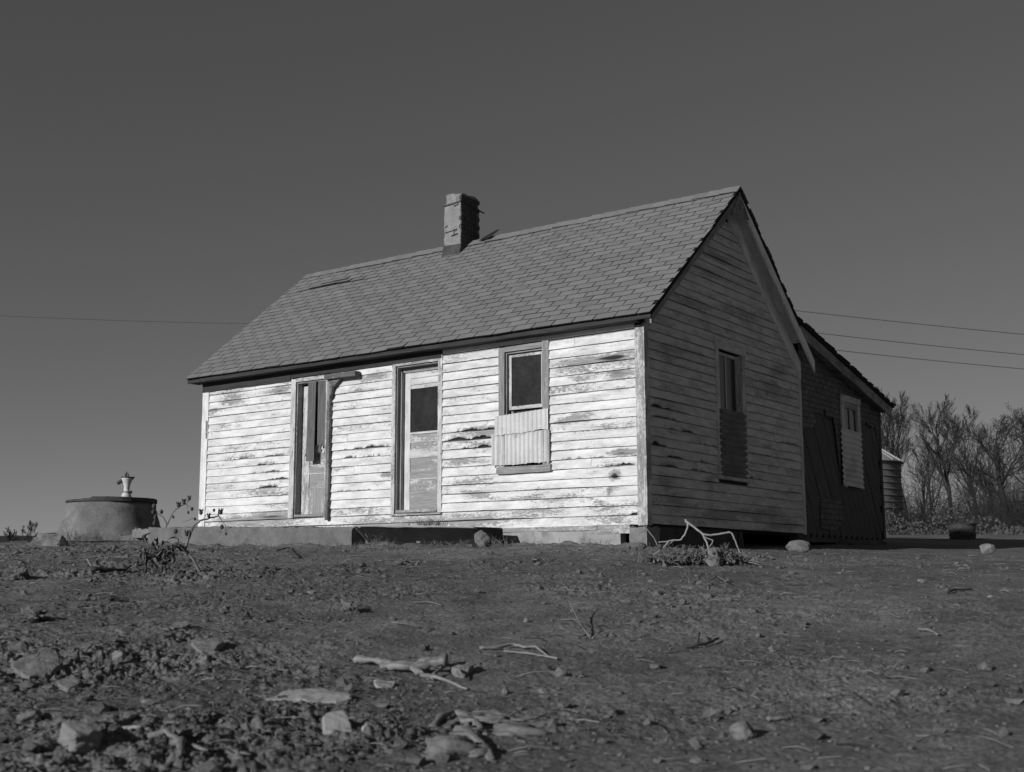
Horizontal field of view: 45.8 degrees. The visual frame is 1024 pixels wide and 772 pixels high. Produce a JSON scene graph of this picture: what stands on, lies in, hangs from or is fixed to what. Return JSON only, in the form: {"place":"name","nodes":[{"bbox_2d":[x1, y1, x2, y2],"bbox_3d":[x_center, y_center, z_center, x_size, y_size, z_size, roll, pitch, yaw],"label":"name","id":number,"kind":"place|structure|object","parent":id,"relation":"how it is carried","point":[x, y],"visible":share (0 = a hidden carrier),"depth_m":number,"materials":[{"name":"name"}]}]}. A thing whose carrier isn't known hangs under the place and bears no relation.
{"place":"outdoors","nodes":[
{"label":"outdoors","id":0,"kind":"place"},
{"bbox_2d":[0,526,197,541],"bbox_3d":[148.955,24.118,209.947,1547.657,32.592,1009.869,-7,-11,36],"label":"hills","id":1,"kind":"structure","parent":0,"point":[3,539],"depth_m":534.57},
{"bbox_2d":[0,315,244,323],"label":"power line","id":2,"kind":"object","parent":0,"point":[145,321],"visible":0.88,"depth_m":46.73,"materials":[{"name":"black metal"}]},
{"bbox_2d":[0,534,1023,771],"bbox_3d":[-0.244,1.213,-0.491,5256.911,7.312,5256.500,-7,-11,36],"label":"ground","id":3,"kind":"structure","parent":0,"point":[400,641],"depth_m":6.55,"materials":[{"name":"soil"}]},
{"bbox_2d":[3,527,16,541],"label":"bare bush","id":4,"kind":"object","parent":3,"relation":"on","point":[9,531],"visible":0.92,"depth_m":27.51,"materials":[{"name":"grey plant"}]},
{"bbox_2d":[0,565,30,580],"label":"soil clod","id":5,"kind":"object","parent":3,"relation":"on","point":[13,573],"visible":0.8,"depth_m":10.20,"materials":[{"name":"grey soil"}]},
{"bbox_2d":[14,520,37,540],"bbox_3d":[-12.496,3.904,31.110,0.597,0.912,0.556,1,-9,-6],"label":"bare bush","id":6,"kind":"object","parent":3,"relation":"on","point":[30,526],"visible":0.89,"depth_m":31.22,"materials":[{"name":"grey plant"}]},
{"bbox_2d":[16,710,41,724],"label":"stone","id":7,"kind":"object","parent":3,"relation":"on","point":[26,717],"visible":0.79,"depth_m":4.67,"materials":[{"name":"grey stone"}]},
{"bbox_2d":[14,606,49,621],"bbox_3d":[-2.958,1.433,7.468,0.236,0.151,0.181,-7,-11,36],"label":"soil clod","id":8,"kind":"object","parent":3,"relation":"on","point":[26,613],"visible":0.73,"depth_m":7.43,"materials":[{"name":"grey soil"}]},
{"bbox_2d":[11,649,59,679],"bbox_3d":[-2.234,1.327,5.757,0.222,0.132,0.336,-3,-9,15],"label":"stone","id":9,"kind":"object","parent":3,"relation":"on","point":[43,663],"visible":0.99,"depth_m":5.70,"materials":[{"name":"grey stone"}]},
{"bbox_2d":[34,739,52,751],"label":"stone","id":10,"kind":"object","parent":3,"relation":"on","point":[46,745],"visible":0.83,"depth_m":4.26,"materials":[{"name":"grey stone"}]},
{"bbox_2d":[27,533,67,545],"bbox_3d":[-6.732,2.277,17.524,0.555,0.286,0.474,0,-9,-4],"label":"broken slab","id":11,"kind":"object","parent":3,"relation":"on","point":[43,539],"depth_m":17.39,"materials":[{"name":"concrete"}]},
{"bbox_2d":[57,678,78,691],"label":"stone","id":12,"kind":"object","parent":3,"relation":"on","point":[66,684],"visible":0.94,"depth_m":5.41,"materials":[{"name":"grey stone"}]},
{"bbox_2d":[58,718,102,752],"bbox_3d":[-1.522,1.233,4.266,0.116,0.104,0.179,8,-12,-42],"label":"rock","id":13,"kind":"object","parent":3,"relation":"on","point":[85,735],"visible":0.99,"depth_m":4.22,"materials":[{"name":"stone"}]},
{"bbox_2d":[62,528,122,540],"bbox_3d":[-6.623,2.328,19.060,1.000,0.216,0.250,0,-9,2],"label":"grass tuft","id":14,"kind":"object","parent":3,"relation":"on","point":[96,536],"visible":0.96,"depth_m":19.04,"materials":[{"name":"plant"}]},
{"bbox_2d":[56,496,160,540],"bbox_3d":[-6.755,2.349,20.397,1.873,0.945,1.873,-7,-11,36],"label":"concrete well","id":15,"kind":"object","parent":3,"relation":"on","point":[123,516],"visible":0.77,"depth_m":19.75,"materials":[{"name":"concrete"}]},
{"bbox_2d":[116,472,134,496],"bbox_3d":[-6.464,1.653,20.243,0.199,0.446,0.273,-17,-19,62],"label":"hand pump","id":16,"kind":"object","parent":15,"relation":"on","point":[126,480],"visible":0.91,"depth_m":20.20,"materials":[{"name":"white metal"}]},
{"bbox_2d":[90,565,131,571],"bbox_3d":[-3.574,1.656,10.998,0.174,0.070,0.624,-3,-9,17],"label":"stick","id":17,"kind":"object","parent":3,"relation":"on","point":[103,569],"visible":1,"depth_m":10.82,"materials":[{"name":"black wood"}]},
{"bbox_2d":[112,650,125,662],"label":"stone","id":18,"kind":"object","parent":3,"relation":"on","point":[119,656],"visible":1,"depth_m":6.01,"materials":[{"name":"grey stone"}]},
{"bbox_2d":[110,595,128,602],"bbox_3d":[-2.746,1.489,8.465,0.126,0.059,0.047,3,-9,-20],"label":"board scrap","id":19,"kind":"object","parent":3,"relation":"on","point":[119,599],"visible":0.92,"depth_m":8.46,"materials":[{"name":"grey wood"}]},
{"bbox_2d":[122,725,140,730],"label":"stone","id":20,"kind":"object","parent":3,"relation":"on","point":[127,728],"visible":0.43,"depth_m":4.58,"materials":[{"name":"stone"}]},
{"bbox_2d":[118,534,147,539],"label":"concrete slab","id":21,"kind":"structure","parent":3,"relation":"on","point":[128,537],"depth_m":19.52,"materials":[{"name":"grey concrete"}]},
{"bbox_2d":[132,527,147,537],"bbox_3d":[-5.799,2.356,19.400,0.742,0.189,0.368,-5,-10,27],"label":"concrete block","id":22,"kind":"object","parent":3,"relation":"on","point":[138,532],"depth_m":19.28,"materials":[{"name":"concrete"}]},
{"bbox_2d":[141,698,154,704],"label":"stone","id":23,"kind":"object","parent":3,"relation":"on","point":[147,701],"visible":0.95,"depth_m":5.16,"materials":[{"name":"grey stone"}]},
{"bbox_2d":[151,495,193,527],"bbox_3d":[-5.433,2.079,19.367,0.653,0.674,0.091,2,-9,-14],"label":"dead seed pod plant","id":24,"kind":"object","parent":3,"relation":"on","point":[179,505],"visible":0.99,"depth_m":19.33,"materials":[{"name":"plant"}]},
{"bbox_2d":[169,621,189,628],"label":"stone","id":25,"kind":"object","parent":3,"relation":"on","point":[179,625],"visible":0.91,"depth_m":7.12,"materials":[{"name":"grey stone"}]},
{"bbox_2d":[140,508,232,574],"bbox_3d":[-2.857,1.444,10.687,0.834,0.732,0.381,3,-9,-21],"label":"dead seed pod plant","id":26,"kind":"object","parent":3,"relation":"on","point":[153,558],"visible":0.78,"depth_m":10.62,"materials":[{"name":"grey plant"}]},
{"bbox_2d":[147,727,250,758],"bbox_3d":[-1.139,1.247,4.222,0.427,0.083,0.182,-4,-9,21],"label":"root piece","id":27,"kind":"object","parent":3,"relation":"on","point":[177,741],"visible":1,"depth_m":4.24,"materials":[{"name":"grey wood"}]},
{"bbox_2d":[191,638,224,652],"bbox_3d":[-1.629,1.421,6.557,0.173,0.102,0.219,5,-10,-29],"label":"stone","id":28,"kind":"object","parent":3,"relation":"on","point":[208,645],"visible":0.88,"depth_m":6.57,"materials":[{"name":"grey stone"}]},
{"bbox_2d":[148,526,363,546],"bbox_3d":[-3.591,2.299,17.374,4.234,0.626,0.742,-7,-11,36],"label":"concrete step","id":29,"kind":"object","parent":3,"relation":"on","point":[267,535],"visible":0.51,"depth_m":16.88,"materials":[{"name":"grey concrete"}]},
{"bbox_2d":[257,725,274,736],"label":"soil clod","id":30,"kind":"object","parent":3,"relation":"on","point":[267,730],"visible":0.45,"depth_m":4.64,"materials":[{"name":"grey soil"}]},
{"bbox_2d":[276,547,299,557],"bbox_3d":[-2.617,1.928,14.046,0.174,0.165,1.647,2,-9,-14],"label":"stick","id":31,"kind":"object","parent":3,"relation":"on","point":[293,552],"visible":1,"depth_m":14.34,"materials":[{"name":"grey wood"}]},
{"bbox_2d":[265,688,351,703],"bbox_3d":[-0.886,1.371,5.299,0.372,0.080,0.158,1,-9,-5],"label":"stone","id":32,"kind":"object","parent":3,"relation":"on","point":[312,695],"visible":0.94,"depth_m":5.27,"materials":[{"name":"stone"}]},
{"bbox_2d":[322,710,351,734],"bbox_3d":[-0.677,1.315,4.650,0.106,0.120,0.192,3,-9,-20],"label":"stone","id":33,"kind":"object","parent":3,"relation":"on","point":[336,720],"visible":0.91,"depth_m":4.64,"materials":[{"name":"stone"}]},
{"bbox_2d":[340,599,359,613],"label":"soil clod","id":34,"kind":"object","parent":3,"relation":"on","point":[349,606],"visible":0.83,"depth_m":8.15,"materials":[{"name":"grey soil"}]},
{"bbox_2d":[362,724,373,734],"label":"stone","id":35,"kind":"object","parent":3,"relation":"on","point":[365,727],"visible":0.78,"depth_m":4.54,"materials":[{"name":"stone"}]},
{"bbox_2d":[374,679,395,688],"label":"stone","id":36,"kind":"object","parent":3,"relation":"on","point":[386,685],"visible":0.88,"depth_m":5.60,"materials":[{"name":"stone"}]},
{"bbox_2d":[391,621,418,627],"bbox_3d":[-0.678,1.504,7.639,0.009,0.033,0.281,8,-12,-42],"label":"stick","id":37,"kind":"object","parent":3,"relation":"on","point":[404,623],"visible":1,"depth_m":7.63,"materials":[{"name":"wood"}]},
{"bbox_2d":[352,653,467,689],"bbox_3d":[-0.389,1.398,6.023,0.891,0.141,0.402,-9,-12,43],"label":"fallen branch","id":38,"kind":"object","parent":3,"relation":"on","point":[421,665],"visible":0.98,"depth_m":5.96,"materials":[{"name":"grey wood"}]},
{"bbox_2d":[420,644,429,650],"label":"soil clod","id":39,"kind":"object","parent":3,"relation":"on","point":[423,647],"visible":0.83,"depth_m":6.71,"materials":[{"name":"grey soil"}]},
{"bbox_2d":[413,601,441,605],"bbox_3d":[-0.582,1.512,8.438,0.255,0.031,0.040,-7,-11,36],"label":"stick","id":40,"kind":"object","parent":3,"relation":"on","point":[425,601],"visible":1,"depth_m":8.47,"materials":[{"name":"wood"}]},
{"bbox_2d":[354,525,503,545],"bbox_3d":[-1.102,1.971,15.448,2.086,0.408,0.596,-7,-11,36],"label":"concrete step","id":41,"kind":"object","parent":3,"relation":"on","point":[401,535],"visible":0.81,"depth_m":15.23,"materials":[{"name":"grey concrete"}]},
{"bbox_2d":[408,518,447,525],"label":"grass tuft","id":42,"kind":"object","parent":41,"relation":"on","point":[425,523],"visible":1,"depth_m":15.53,"materials":[{"name":"plant"}]},
{"bbox_2d":[128,535,746,554],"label":"dry grass","id":43,"kind":"structure","parent":3,"relation":"on","point":[742,552],"depth_m":15.12,"materials":[{"name":"plant"}]},
{"bbox_2d":[451,660,473,677],"bbox_3d":[-0.250,1.413,5.989,0.100,0.104,0.206,-3,-9,15],"label":"stone","id":44,"kind":"object","parent":3,"relation":"on","point":[466,668],"visible":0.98,"depth_m":5.97,"materials":[{"name":"grey stone"}]},
{"bbox_2d":[474,530,489,546],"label":"stone","id":45,"kind":"object","parent":3,"relation":"on","point":[480,535],"visible":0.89,"depth_m":14.46,"materials":[{"name":"grey stone"}]},
{"bbox_2d":[420,709,552,760],"bbox_3d":[-0.154,1.352,4.600,0.553,0.161,0.836,-5,-10,29],"label":"bleached root","id":46,"kind":"object","parent":3,"relation":"on","point":[454,744],"visible":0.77,"depth_m":4.62,"materials":[{"name":"grey wood"}]},
{"bbox_2d":[482,534,512,546],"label":"grass tuft","id":47,"kind":"object","parent":3,"relation":"on","point":[493,544],"visible":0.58,"depth_m":14.44,"materials":[{"name":"grey plant"}]},
{"bbox_2d":[0,544,1023,770],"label":"twig litter","id":48,"kind":"object","parent":3,"relation":"on","point":[223,741],"visible":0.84,"depth_m":5.58,"materials":[{"name":"grey wood"}]},
{"bbox_2d":[0,542,1023,771],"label":"straw litter","id":49,"kind":"object","parent":3,"relation":"on","point":[162,721],"visible":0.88,"depth_m":5.41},
{"bbox_2d":[0,543,1023,771],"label":"soil crumbs","id":50,"kind":"object","parent":3,"relation":"on","point":[440,757],"visible":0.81,"depth_m":5.46,"materials":[{"name":"soil"}]},
{"bbox_2d":[479,643,557,658],"bbox_3d":[0.086,1.464,6.703,0.530,0.067,0.220,-7,-11,36],"label":"fallen branch","id":51,"kind":"object","parent":3,"relation":"on","point":[512,651],"visible":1,"depth_m":6.77,"materials":[{"name":"grey wood"}]},
{"bbox_2d":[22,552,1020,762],"bbox_3d":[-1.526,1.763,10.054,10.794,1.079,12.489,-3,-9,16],"label":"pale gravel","id":52,"kind":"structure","parent":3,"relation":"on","point":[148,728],"depth_m":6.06,"materials":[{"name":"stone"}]},
{"bbox_2d":[185,186,895,547],"bbox_3d":[0.746,0.084,20.132,8.463,6.079,8.600,-7,-11,36],"label":"farmhouse","id":53,"kind":"object","parent":3,"relation":"on","point":[661,370],"visible":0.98,"depth_m":16.71,"materials":[{"name":"white paint"}]},
{"bbox_2d":[301,380,325,514],"bbox_3d":[-2.873,0.902,17.687,0.607,1.936,0.146,-7,-11,36],"label":"door","id":54,"kind":"structure","parent":53,"relation":"in","point":[313,456],"depth_m":17.68,"materials":[{"name":"paint"}]},
{"bbox_2d":[404,369,437,509],"bbox_3d":[-1.191,0.736,16.551,0.717,1.907,0.049,-7,-11,36],"label":"door","id":55,"kind":"structure","parent":53,"relation":"in","point":[421,388],"depth_m":16.58,"materials":[{"name":"paint"}]},
{"bbox_2d":[491,340,551,474],"bbox_3d":[0.154,0.286,15.492,0.905,1.669,0.192,-7,-11,36],"label":"window","id":56,"kind":"structure","parent":53,"relation":"in","point":[521,437],"depth_m":15.48,"materials":[{"name":"grey glass"}]},
{"bbox_2d":[713,341,751,482],"bbox_3d":[2.912,0.367,16.293,0.183,1.828,0.943,-7,-11,36],"label":"window","id":57,"kind":"structure","parent":53,"relation":"in","point":[732,441],"depth_m":16.30,"materials":[{"name":"paint"}]},
{"bbox_2d":[840,394,864,489],"bbox_3d":[5.542,0.917,19.781,0.065,1.505,0.939,-7,-11,36],"label":"window","id":58,"kind":"structure","parent":53,"relation":"in","point":[851,434],"depth_m":19.78,"materials":[{"name":"paint"}]},
{"bbox_2d":[537,688,547,692],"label":"stone","id":59,"kind":"object","parent":3,"relation":"on","point":[542,690],"visible":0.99,"depth_m":5.56,"materials":[{"name":"grey stone"}]},
{"bbox_2d":[553,667,567,676],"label":"stone","id":60,"kind":"object","parent":3,"relation":"on","point":[561,671],"visible":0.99,"depth_m":5.92,"materials":[{"name":"grey stone"}]},
{"bbox_2d":[572,671,584,677],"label":"soil clod","id":61,"kind":"object","parent":3,"relation":"on","point":[579,674],"visible":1,"depth_m":5.90,"materials":[{"name":"grey soil"}]},
{"bbox_2d":[567,597,601,638],"bbox_3d":[0.440,1.430,7.493,0.170,0.230,0.824,0,-9,-2],"label":"dead weed","id":62,"kind":"object","parent":3,"relation":"on","point":[587,633],"visible":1,"depth_m":7.22,"materials":[{"name":"grey plant"}]},
{"bbox_2d":[600,704,618,711],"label":"soil clod","id":63,"kind":"object","parent":3,"relation":"on","point":[605,706],"visible":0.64,"depth_m":5.13,"materials":[{"name":"grey soil"}]},
{"bbox_2d":[628,519,759,566],"bbox_3d":[1.804,1.547,11.789,1.356,0.525,0.788,-2,-9,11],"label":"weed heap","id":64,"kind":"object","parent":3,"relation":"on","point":[688,556],"visible":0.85,"depth_m":11.64,"materials":[{"name":"grey plant"}]},
{"bbox_2d":[685,632,718,648],"bbox_3d":[1.069,1.445,6.880,0.121,0.085,0.272,-7,-11,36],"label":"stick","id":65,"kind":"object","parent":3,"relation":"on","point":[697,644],"visible":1,"depth_m":6.81,"materials":[{"name":"grey wood"}]},
{"bbox_2d":[704,547,723,565],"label":"stone","id":66,"kind":"object","parent":3,"relation":"on","point":[718,557],"visible":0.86,"depth_m":11.46,"materials":[{"name":"grey stone"}]},
{"bbox_2d":[703,707,724,721],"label":"soil clod","id":67,"kind":"object","parent":3,"relation":"on","point":[710,713],"visible":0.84,"depth_m":4.95,"materials":[{"name":"grey soil"}]},
{"bbox_2d":[705,566,732,589],"bbox_3d":[1.680,1.542,9.821,0.211,0.219,1.081,-1,-9,8],"label":"dead weed","id":68,"kind":"object","parent":3,"relation":"on","point":[714,578],"visible":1,"depth_m":9.65,"materials":[{"name":"grey plant"}]},
{"bbox_2d":[729,720,756,739],"bbox_3d":[0.883,1.319,4.629,0.102,0.084,0.143,0,-9,2],"label":"stone","id":69,"kind":"object","parent":3,"relation":"on","point":[741,730],"visible":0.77,"depth_m":4.57,"materials":[{"name":"grey stone"}]},
{"bbox_2d":[766,716,789,721],"bbox_3d":[1.067,1.332,4.846,0.110,0.022,0.022,3,-9,-21],"label":"stick","id":70,"kind":"object","parent":3,"relation":"on","point":[771,718],"visible":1,"depth_m":4.83,"materials":[{"name":"grey wood"}]},
{"bbox_2d":[785,540,809,552],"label":"stone","id":71,"kind":"object","parent":3,"relation":"on","point":[797,546],"visible":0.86,"depth_m":14.38,"materials":[{"name":"grey stone"}]},
{"bbox_2d":[882,449,904,534],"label":"grain bin","id":72,"kind":"object","parent":3,"relation":"on","point":[891,463],"visible":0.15,"depth_m":53.44,"materials":[{"name":"metal"}]},
{"bbox_2d":[874,386,917,527],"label":"bare tree","id":73,"kind":"object","parent":3,"relation":"on","point":[897,450],"visible":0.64,"depth_m":69.30,"materials":[{"name":"grey plant"}]},
{"bbox_2d":[881,409,912,480],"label":"bare tree","id":74,"kind":"object","parent":3,"relation":"on","point":[891,436],"visible":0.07,"depth_m":85.10,"materials":[{"name":"grey plant"}]},
{"bbox_2d":[892,661,908,669],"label":"soil clod","id":75,"kind":"object","parent":3,"relation":"on","point":[900,665],"visible":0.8,"depth_m":5.91,"materials":[{"name":"grey soil"}]},
{"bbox_2d":[905,451,949,511],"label":"bare tree","id":76,"kind":"object","parent":3,"relation":"on","point":[920,477],"visible":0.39,"depth_m":90.05,"materials":[{"name":"grey plant"}]},
{"bbox_2d":[917,627,938,635],"bbox_3d":[2.421,1.424,7.022,0.036,0.037,0.249,1,-9,-7],"label":"stick","id":77,"kind":"object","parent":3,"relation":"on","point":[929,630],"visible":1,"depth_m":7.05,"materials":[{"name":"grey wood"}]},
{"bbox_2d":[907,430,949,510],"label":"bare tree","id":78,"kind":"object","parent":3,"relation":"on","point":[918,471],"visible":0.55,"depth_m":78.62,"materials":[{"name":"grey plant"}]},
{"bbox_2d":[905,394,964,522],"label":"bare tree","id":79,"kind":"object","parent":3,"relation":"on","point":[942,412],"visible":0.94,"depth_m":66.28,"materials":[{"name":"grey plant"}]},
{"bbox_2d":[884,425,1023,534],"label":"undergrowth","id":80,"kind":"object","parent":3,"relation":"on","point":[1015,513],"visible":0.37,"depth_m":53.53,"materials":[{"name":"grey plant"}]},
{"bbox_2d":[885,503,1023,534],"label":"dead leaves","id":81,"kind":"object","parent":3,"relation":"on","point":[1018,531],"visible":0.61,"depth_m":39.21,"materials":[{"name":"grey plant"}]},
{"bbox_2d":[946,588,971,592],"bbox_3d":[3.270,1.505,8.902,0.345,0.035,0.064,8,-12,-41],"label":"stick","id":82,"kind":"object","parent":3,"relation":"on","point":[954,589],"visible":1,"depth_m":8.93,"materials":[{"name":"black wood"}]},
{"bbox_2d":[948,523,975,539],"bbox_3d":[10.052,3.295,27.015,0.602,0.447,0.600,-7,-11,36],"label":"barrel","id":83,"kind":"object","parent":3,"relation":"on","point":[962,531],"visible":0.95,"depth_m":26.79,"materials":[{"name":"metal"}]},
{"bbox_2d":[924,404,1007,515],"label":"bare tree","id":84,"kind":"object","parent":3,"relation":"on","point":[968,434],"visible":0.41,"depth_m":78.48,"materials":[{"name":"grey plant"}]},
{"bbox_2d":[952,460,988,517],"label":"bare tree","id":85,"kind":"object","parent":3,"relation":"on","point":[971,486],"visible":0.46,"depth_m":58.00,"materials":[{"name":"grey plant"}]},
{"bbox_2d":[933,406,1023,532],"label":"bare tree","id":86,"kind":"object","parent":3,"relation":"on","point":[972,467],"visible":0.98,"depth_m":53.78,"materials":[{"name":"grey plant"}]},
{"bbox_2d":[980,543,995,554],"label":"stone","id":87,"kind":"object","parent":3,"relation":"on","point":[987,548],"visible":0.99,"depth_m":16.25,"materials":[{"name":"grey stone"}]},
{"bbox_2d":[978,438,1004,502],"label":"bare tree","id":88,"kind":"object","parent":3,"relation":"on","point":[989,465],"visible":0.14,"depth_m":89.42,"materials":[{"name":"grey plant"}]},
{"bbox_2d":[984,411,1023,492],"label":"bare tree","id":89,"kind":"object","parent":3,"relation":"on","point":[1020,428],"visible":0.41,"depth_m":69.31,"materials":[{"name":"grey plant"}]},
{"bbox_2d":[0,0,1023,535],"label":"sky","id":90,"kind":"structure","parent":0,"point":[169,163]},
{"bbox_2d":[795,310,1023,334],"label":"power line","id":91,"kind":"object","parent":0,"point":[911,323],"visible":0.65,"depth_m":41.94,"materials":[{"name":"black metal"}]},
{"bbox_2d":[819,333,1023,354],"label":"power line","id":92,"kind":"object","parent":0,"point":[921,344],"visible":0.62,"depth_m":41.75,"materials":[{"name":"black metal"}]},
{"bbox_2d":[837,350,1021,368],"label":"power line","id":93,"kind":"object","parent":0,"point":[930,360],"visible":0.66,"depth_m":41.60,"materials":[{"name":"black metal"}]}
]}

